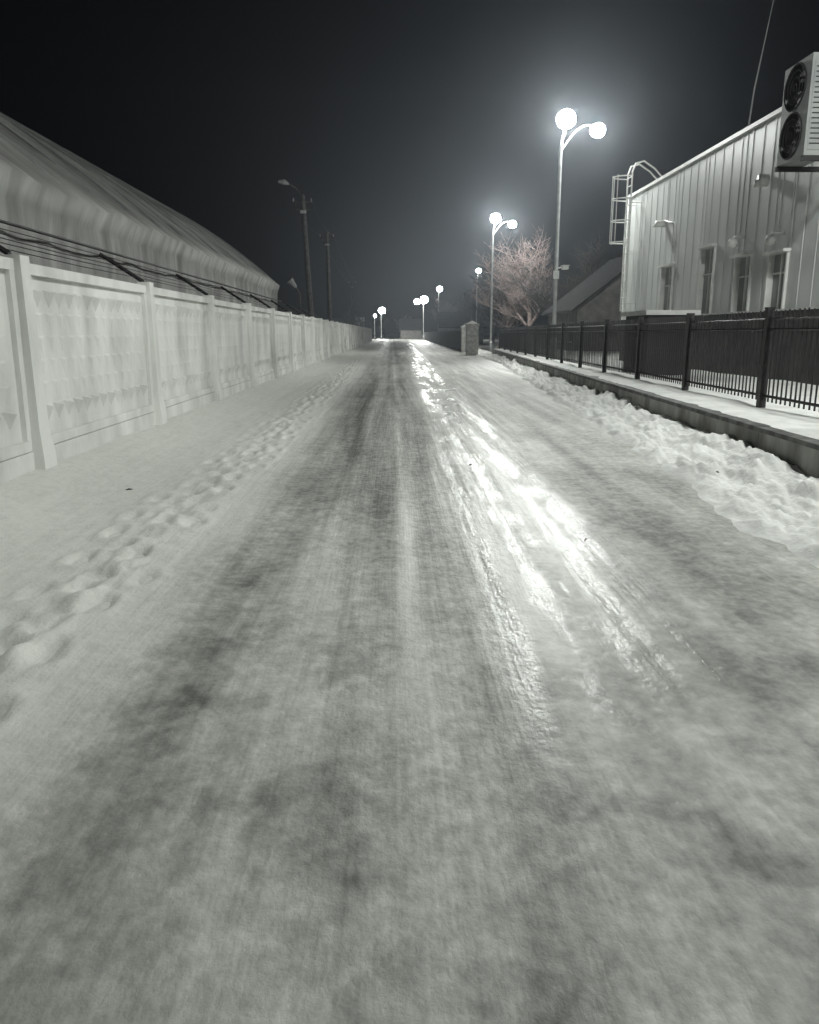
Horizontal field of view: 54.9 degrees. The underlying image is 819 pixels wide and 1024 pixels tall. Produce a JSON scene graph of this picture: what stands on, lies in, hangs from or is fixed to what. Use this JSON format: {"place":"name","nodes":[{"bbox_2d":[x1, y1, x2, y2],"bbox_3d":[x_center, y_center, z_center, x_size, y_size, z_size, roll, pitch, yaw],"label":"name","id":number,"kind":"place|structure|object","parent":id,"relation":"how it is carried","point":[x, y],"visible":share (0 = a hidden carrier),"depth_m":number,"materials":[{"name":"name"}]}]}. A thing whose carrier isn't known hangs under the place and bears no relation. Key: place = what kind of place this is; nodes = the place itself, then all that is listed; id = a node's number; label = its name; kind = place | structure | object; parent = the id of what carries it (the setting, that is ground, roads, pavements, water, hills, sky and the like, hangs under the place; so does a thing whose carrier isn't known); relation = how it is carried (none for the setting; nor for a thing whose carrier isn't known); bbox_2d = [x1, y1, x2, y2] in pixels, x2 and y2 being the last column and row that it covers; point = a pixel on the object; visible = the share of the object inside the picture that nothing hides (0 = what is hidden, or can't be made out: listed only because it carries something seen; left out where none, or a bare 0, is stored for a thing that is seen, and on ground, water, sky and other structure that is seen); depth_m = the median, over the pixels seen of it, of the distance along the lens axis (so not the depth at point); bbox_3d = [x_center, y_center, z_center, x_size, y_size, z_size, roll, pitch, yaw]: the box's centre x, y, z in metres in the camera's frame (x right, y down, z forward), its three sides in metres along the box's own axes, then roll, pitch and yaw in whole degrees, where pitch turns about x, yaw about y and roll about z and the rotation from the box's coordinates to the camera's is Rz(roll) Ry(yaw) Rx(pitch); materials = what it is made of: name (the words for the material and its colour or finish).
{"place":"outdoors","nodes":[
{"label":"outdoors","id":0,"kind":"place"},
{"bbox_2d":[0,337,818,1023],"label":"icy road","id":1,"kind":"structure","parent":0,"point":[418,701],"depth_m":2.84,"materials":[{"name":"grey ice"}]},
{"bbox_2d":[0,337,387,780],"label":"snow verge","id":2,"kind":"structure","parent":1,"relation":"on","point":[59,519],"depth_m":6.05,"materials":[{"name":"white snow"}]},
{"bbox_2d":[460,323,466,352],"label":"gate pillar","id":3,"kind":"structure","parent":1,"relation":"on","point":[463,334],"depth_m":62.27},
{"bbox_2d":[465,321,479,354],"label":"gate pillar","id":4,"kind":"structure","parent":1,"relation":"on","point":[472,337],"depth_m":54.42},
{"bbox_2d":[476,348,818,567],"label":"snow bank","id":5,"kind":"structure","parent":1,"relation":"on","point":[749,489],"depth_m":8.44,"materials":[{"name":"white snow"}]},
{"bbox_2d":[0,0,818,334],"label":"sky","id":6,"kind":"structure","parent":0,"point":[406,125],"materials":[{"name":"black"}]},
{"bbox_2d":[372,335,523,351],"bbox_3d":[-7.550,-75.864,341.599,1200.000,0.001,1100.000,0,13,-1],"label":"ground","id":7,"kind":"structure","parent":0,"point":[485,344],"depth_m":171.91,"materials":[{"name":"white snow"}]},
{"bbox_2d":[0,112,281,310],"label":"tent hall","id":8,"kind":"structure","parent":7,"relation":"on","point":[50,190],"depth_m":17.82,"materials":[{"name":"fabric"}]},
{"bbox_2d":[0,228,371,484],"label":"concrete wall","id":9,"kind":"structure","parent":7,"relation":"on","point":[88,362],"depth_m":10.41,"materials":[{"name":"white concrete"}]},
{"bbox_2d":[287,278,301,312],"bbox_3d":[-5.933,-10.737,40.818,0.744,2.686,0.379,0,13,-1],"label":"floodlight post","id":10,"kind":"object","parent":7,"relation":"on","point":[291,282],"visible":0.78,"depth_m":40.66,"materials":[{"name":"grey metal"}]},
{"bbox_2d":[278,179,313,316],"bbox_3d":[-6.063,-13.013,42.992,1.835,9.576,0.338,-2,13,-7],"label":"utility pole","id":11,"kind":"object","parent":7,"relation":"on","point":[303,210],"visible":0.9,"depth_m":42.68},
{"bbox_2d":[319,232,334,320],"bbox_3d":[-5.943,-15.927,57.784,1.100,8.703,0.360,0,13,-1],"label":"utility pole","id":12,"kind":"object","parent":7,"relation":"on","point":[329,305],"visible":0.86,"depth_m":57.37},
{"bbox_2d":[332,307,350,323],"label":"bare tree","id":13,"kind":"object","parent":7,"relation":"on","point":[342,321],"visible":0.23,"depth_m":174.29,"materials":[{"name":"grey plant"}]},
{"bbox_2d":[348,280,355,324],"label":"utility pole","id":14,"kind":"object","parent":7,"relation":"on","point":[352,321],"visible":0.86,"depth_m":106.16,"materials":[{"name":"wood"}]},
{"bbox_2d":[340,309,372,326],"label":"bare tree","id":15,"kind":"object","parent":7,"relation":"on","point":[358,321],"visible":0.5,"depth_m":146.31,"materials":[{"name":"grey plant"}]},
{"bbox_2d":[375,313,388,337],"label":"bare tree","id":16,"kind":"object","parent":7,"relation":"on","point":[383,319],"visible":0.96,"depth_m":252.69,"materials":[{"name":"grey plant"}]},
{"bbox_2d":[379,307,384,338],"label":"street lamp","id":17,"kind":"object","parent":7,"relation":"on","point":[381,310],"visible":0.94,"depth_m":189.60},
{"bbox_2d":[392,314,407,337],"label":"bare tree","id":18,"kind":"object","parent":7,"relation":"on","point":[396,322],"visible":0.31,"depth_m":232.33,"materials":[{"name":"grey plant"}]},
{"bbox_2d":[400,330,421,338],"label":"walls","id":19,"kind":"structure","parent":7,"relation":"on","point":[411,334],"depth_m":200.06,"materials":[{"name":"paint"}]},
{"bbox_2d":[399,316,422,329],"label":"roof","id":20,"kind":"structure","parent":19,"relation":"on","point":[410,324],"depth_m":201.33,"materials":[{"name":"grey"}]},
{"bbox_2d":[414,296,427,339],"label":"street lamp","id":21,"kind":"object","parent":7,"relation":"on","point":[424,299],"visible":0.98,"depth_m":171.87,"materials":[{"name":"grey metal"}]},
{"bbox_2d":[437,286,441,310],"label":"street lamp","id":22,"kind":"object","parent":7,"relation":"on","point":[439,288],"visible":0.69,"depth_m":144.49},
{"bbox_2d":[424,298,455,320],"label":"bare tree","id":23,"kind":"object","parent":7,"relation":"on","point":[444,309],"visible":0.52,"depth_m":144.45,"materials":[{"name":"grey plant"}]},
{"bbox_2d":[424,330,460,350],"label":"plank fence","id":24,"kind":"object","parent":7,"relation":"on","point":[450,339],"visible":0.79,"depth_m":89.20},
{"bbox_2d":[439,296,479,311],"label":"bare tree","id":25,"kind":"object","parent":7,"relation":"on","point":[459,306],"visible":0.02,"depth_m":160.22,"materials":[{"name":"grey plant"}]},
{"bbox_2d":[437,326,482,343],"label":"walls","id":26,"kind":"structure","parent":7,"relation":"on","point":[480,333],"depth_m":121.14,"materials":[{"name":"paint"}]},
{"bbox_2d":[435,307,485,327],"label":"roof","id":27,"kind":"structure","parent":26,"relation":"on","point":[449,320],"depth_m":122.82,"materials":[{"name":"grey"}]},
{"bbox_2d":[457,288,488,328],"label":"bare tree","id":28,"kind":"object","parent":7,"relation":"on","point":[470,315],"visible":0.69,"depth_m":104.63,"materials":[{"name":"grey plant"}]},
{"bbox_2d":[476,269,480,322],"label":"street lamp","id":29,"kind":"object","parent":7,"relation":"on","point":[477,270],"visible":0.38,"depth_m":92.71,"materials":[{"name":"grey metal"}]},
{"bbox_2d":[465,283,499,330],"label":"bare tree","id":30,"kind":"object","parent":7,"relation":"on","point":[478,303],"visible":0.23,"depth_m":115.39,"materials":[{"name":"brown plant"}]},
{"bbox_2d":[484,280,505,342],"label":"bare tree","id":31,"kind":"object","parent":7,"relation":"on","point":[493,333],"visible":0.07,"depth_m":125.31,"materials":[{"name":"brown plant"}]},
{"bbox_2d":[468,262,533,327],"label":"bare tree","id":32,"kind":"object","parent":7,"relation":"on","point":[487,312],"visible":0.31,"depth_m":79.72,"materials":[{"name":"brown plant"}]},
{"bbox_2d":[489,214,515,351],"bbox_3d":[6.789,-16.615,57.920,1.870,9.981,0.720,0,13,-1],"label":"street lamp","id":33,"kind":"object","parent":7,"relation":"on","point":[495,219],"visible":0.99,"depth_m":57.47,"materials":[{"name":"grey metal"}]},
{"bbox_2d":[471,260,551,348],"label":"bare tree","id":34,"kind":"object","parent":7,"relation":"on","point":[510,322],"visible":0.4,"depth_m":68.24,"materials":[{"name":"brown plant"}]},
{"bbox_2d":[477,224,559,334],"bbox_3d":[8.970,-17.838,63.650,5.460,9.962,8.707,-8,15,-33],"label":"bare tree","id":35,"kind":"object","parent":7,"relation":"on","point":[518,295],"visible":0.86,"depth_m":63.36,"materials":[{"name":"brown plant"}]},
{"bbox_2d":[503,227,621,316],"bbox_3d":[12.060,-16.837,60.419,10.107,9.391,5.850,0,13,-1],"label":"bare tree","id":36,"kind":"object","parent":7,"relation":"on","point":[538,301],"visible":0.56,"depth_m":59.78,"materials":[{"name":"brown plant"}]},
{"bbox_2d":[548,273,623,350],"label":"walls","id":37,"kind":"structure","parent":7,"relation":"on","point":[601,305],"depth_m":46.80,"materials":[{"name":"paint"}]},
{"bbox_2d":[550,321,572,341],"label":"windows","id":38,"kind":"structure","parent":37,"relation":"attached to","point":[560,328],"depth_m":50.78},
{"bbox_2d":[542,254,624,314],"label":"roof","id":39,"kind":"structure","parent":37,"relation":"on","point":[590,286],"depth_m":50.24,"materials":[{"name":"grey metal"}]},
{"bbox_2d":[567,246,622,288],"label":"bare tree","id":40,"kind":"object","parent":7,"relation":"on","point":[589,270],"visible":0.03,"depth_m":66.22,"materials":[{"name":"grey plant"}]},
{"bbox_2d":[492,349,818,477],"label":"retaining wall","id":41,"kind":"structure","parent":7,"relation":"on","point":[801,452],"depth_m":10.60,"materials":[{"name":"concrete"}]},
{"bbox_2d":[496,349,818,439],"bbox_3d":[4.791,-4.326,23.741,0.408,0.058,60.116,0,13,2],"label":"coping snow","id":42,"kind":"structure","parent":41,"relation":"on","point":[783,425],"depth_m":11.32,"materials":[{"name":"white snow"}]},
{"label":"walls","id":43,"kind":"object","parent":7,"relation":"on","visible":0},
{"bbox_2d":[332,317,364,326],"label":"roof","id":44,"kind":"structure","parent":43,"relation":"on","point":[338,319],"depth_m":189.03,"materials":[{"name":"grey"}]},
{"bbox_2d":[502,349,818,429],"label":"snowy yard","id":45,"kind":"structure","parent":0,"point":[801,416],"depth_m":14.50,"materials":[{"name":"white snow"}]},
{"bbox_2d":[550,109,604,359],"bbox_3d":[6.553,-10.668,31.028,1.870,9.481,0.780,0,13,-1],"label":"street lamp","id":46,"kind":"object","parent":45,"relation":"on","point":[566,119],"visible":0.91,"depth_m":30.43,"materials":[{"name":"grey metal"}]},
{"bbox_2d":[499,307,818,410],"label":"iron fence","id":47,"kind":"object","parent":45,"relation":"on","point":[511,339],"visible":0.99,"depth_m":15.06,"materials":[{"name":"black metal"}]},
{"bbox_2d":[619,107,818,385],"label":"walls","id":48,"kind":"structure","parent":45,"relation":"on","point":[711,202],"depth_m":20.75,"materials":[{"name":"white metal"}]},
{"bbox_2d":[609,160,661,310],"bbox_3d":[8.264,-10.091,29.048,1.822,5.231,0.839,0,13,-1],"label":"caged ladder","id":49,"kind":"object","parent":48,"relation":"attached to","point":[630,204],"visible":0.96,"depth_m":28.86,"materials":[{"name":"grey metal"}]},
{"bbox_2d":[653,174,783,248],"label":"wall fittings","id":50,"kind":"object","parent":48,"relation":"attached to","point":[762,180],"depth_m":18.75,"materials":[{"name":"grey metal"}]},
{"bbox_2d":[748,0,773,125],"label":"roof antenna","id":51,"kind":"object","parent":48,"relation":"on","point":[758,70],"visible":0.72,"depth_m":21.57,"materials":[{"name":"grey metal"}]},
{"bbox_2d":[774,52,818,171],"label":"air conditioning unit","id":52,"kind":"object","parent":48,"relation":"on","point":[798,147],"visible":1,"depth_m":15.35,"materials":[{"name":"white metal"}]},
{"bbox_2d":[621,310,700,374],"bbox_3d":[6.681,-4.574,21.316,1.400,1.650,2.300,0,13,-1],"label":"utility cabinet","id":53,"kind":"object","parent":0,"point":[647,314],"visible":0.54,"depth_m":20.32,"materials":[{"name":"grey metal"}]}
]}

